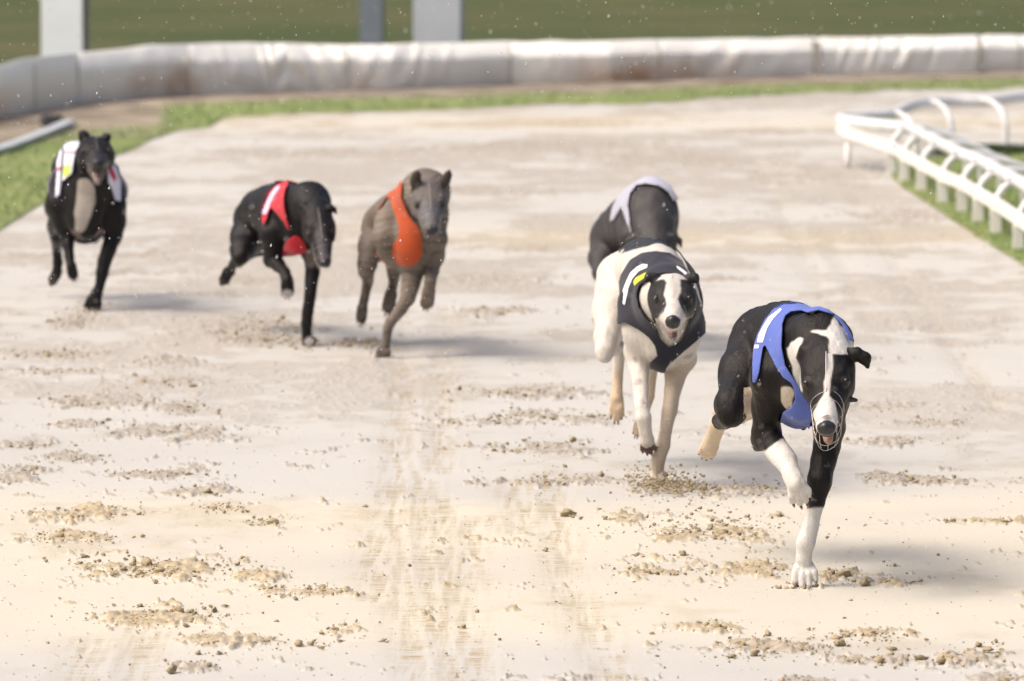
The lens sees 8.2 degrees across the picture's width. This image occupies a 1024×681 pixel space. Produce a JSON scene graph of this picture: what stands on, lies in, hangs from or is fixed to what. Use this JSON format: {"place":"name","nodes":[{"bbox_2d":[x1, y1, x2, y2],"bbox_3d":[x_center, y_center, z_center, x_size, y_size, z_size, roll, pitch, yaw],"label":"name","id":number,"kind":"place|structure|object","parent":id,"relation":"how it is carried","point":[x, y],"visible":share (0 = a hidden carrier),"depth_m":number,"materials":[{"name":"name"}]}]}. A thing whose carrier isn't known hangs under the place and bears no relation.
{"place":"outdoors","nodes":[
{"label":"outdoors","id":0,"kind":"place"},
{"bbox_2d":[45,301,866,589],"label":"flying sand","id":1,"kind":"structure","parent":0,"point":[686,484],"depth_m":19.43,"materials":[{"name":"beige sand"}]},
{"bbox_2d":[0,86,1023,680],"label":"sand track","id":2,"kind":"structure","parent":0,"point":[960,308],"depth_m":21.28,"materials":[{"name":"beige sand"}]},
{"bbox_2d":[44,130,127,310],"bbox_3d":[-1.588,-0.461,26.515,0.309,0.690,1.339,0,4,-4],"label":"greyhound","id":3,"kind":"object","parent":2,"relation":"on","point":[65,204],"visible":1,"depth_m":26.16,"materials":[{"name":"black"}]},
{"bbox_2d":[218,180,336,346],"bbox_3d":[-0.819,-0.281,24.799,0.241,0.590,1.382,-1,4,-13],"label":"greyhound","id":4,"kind":"object","parent":2,"relation":"on","point":[308,208],"visible":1,"depth_m":24.49,"materials":[{"name":"black"}]},
{"bbox_2d":[356,168,451,357],"bbox_3d":[-0.377,-0.284,24.357,0.269,0.656,1.366,-1,4,-7],"label":"greyhound","id":5,"kind":"object","parent":2,"relation":"on","point":[419,254],"visible":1,"depth_m":24.01,"materials":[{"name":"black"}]},
{"bbox_2d":[0,0,1023,680],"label":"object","id":6,"kind":"object","parent":2,"relation":"on","point":[518,272],"visible":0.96,"depth_m":15.08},
{"bbox_2d":[0,303,1023,680],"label":"sand clods","id":7,"kind":"object","parent":2,"relation":"on","point":[942,657],"visible":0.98,"depth_m":17.74,"materials":[{"name":"brown sand"}]},
{"bbox_2d":[587,176,681,279],"bbox_3d":[0.434,-0.272,24.490,0.249,0.613,1.483,-1,4,-8],"label":"greyhound","id":8,"kind":"object","parent":2,"relation":"on","point":[614,227],"visible":0.62,"depth_m":24.10,"materials":[{"name":"black"}]},
{"bbox_2d":[591,237,705,486],"bbox_3d":[0.378,0.052,19.850,0.264,0.671,1.461,0,4,-5],"label":"greyhound","id":9,"kind":"object","parent":2,"relation":"on","point":[647,350],"visible":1,"depth_m":19.52,"materials":[{"name":"white"}]},
{"bbox_2d":[697,300,870,587],"bbox_3d":[0.658,0.232,17.380,0.301,0.688,1.423,0,4,-5],"label":"greyhound","id":10,"kind":"object","parent":2,"relation":"on","point":[816,353],"visible":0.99,"depth_m":17.03,"materials":[{"name":"black"}]},
{"bbox_2d":[0,0,1023,64],"bbox_3d":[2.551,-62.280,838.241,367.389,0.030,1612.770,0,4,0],"label":"field","id":11,"kind":"structure","parent":0,"point":[327,20],"depth_m":59.18,"materials":[{"name":"green plant"}]},
{"bbox_2d":[41,0,89,55],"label":"floodlight column","id":12,"kind":"structure","parent":11,"relation":"on","point":[68,20],"depth_m":44.55,"materials":[{"name":"metal"}]},
{"bbox_2d":[360,0,383,44],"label":"support post","id":13,"kind":"object","parent":11,"relation":"on","point":[372,18],"depth_m":48.47,"materials":[{"name":"metal"}]},
{"bbox_2d":[413,0,463,42],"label":"floodlight column","id":14,"kind":"structure","parent":11,"relation":"on","point":[447,27],"depth_m":47.37,"materials":[{"name":"metal"}]},
{"bbox_2d":[0,70,1023,262],"bbox_3d":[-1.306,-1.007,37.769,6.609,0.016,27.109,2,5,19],"label":"grass verge","id":15,"kind":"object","parent":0,"point":[126,114],"depth_m":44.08,"materials":[{"name":"green plant"}]},
{"bbox_2d":[0,120,75,152],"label":"lure rail","id":16,"kind":"object","parent":15,"relation":"on","point":[38,134],"visible":0.96,"depth_m":38.80,"materials":[{"name":"white metal"}]},
{"bbox_2d":[39,114,64,126],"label":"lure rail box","id":17,"kind":"object","parent":15,"relation":"on","point":[46,120],"visible":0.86,"depth_m":40.49,"materials":[{"name":"metal"}]},
{"bbox_2d":[0,35,1023,117],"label":"padded fence","id":18,"kind":"object","parent":15,"relation":"on","point":[108,75],"visible":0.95,"depth_m":46.06,"materials":[{"name":"white plastic"}]},
{"bbox_2d":[892,153,1023,264],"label":"infield grass","id":19,"kind":"structure","parent":0,"point":[988,186],"depth_m":33.19,"materials":[{"name":"green plant"}]},
{"bbox_2d":[835,92,1023,248],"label":"running rail","id":20,"kind":"object","parent":19,"relation":"on","point":[987,160],"visible":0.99,"depth_m":34.06,"materials":[{"name":"white plastic"}]},
{"bbox_2d":[925,142,1023,155],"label":"grass","id":21,"kind":"structure","parent":19,"relation":"on","point":[1008,149],"depth_m":37.47,"materials":[{"name":"green plant"}]}
]}

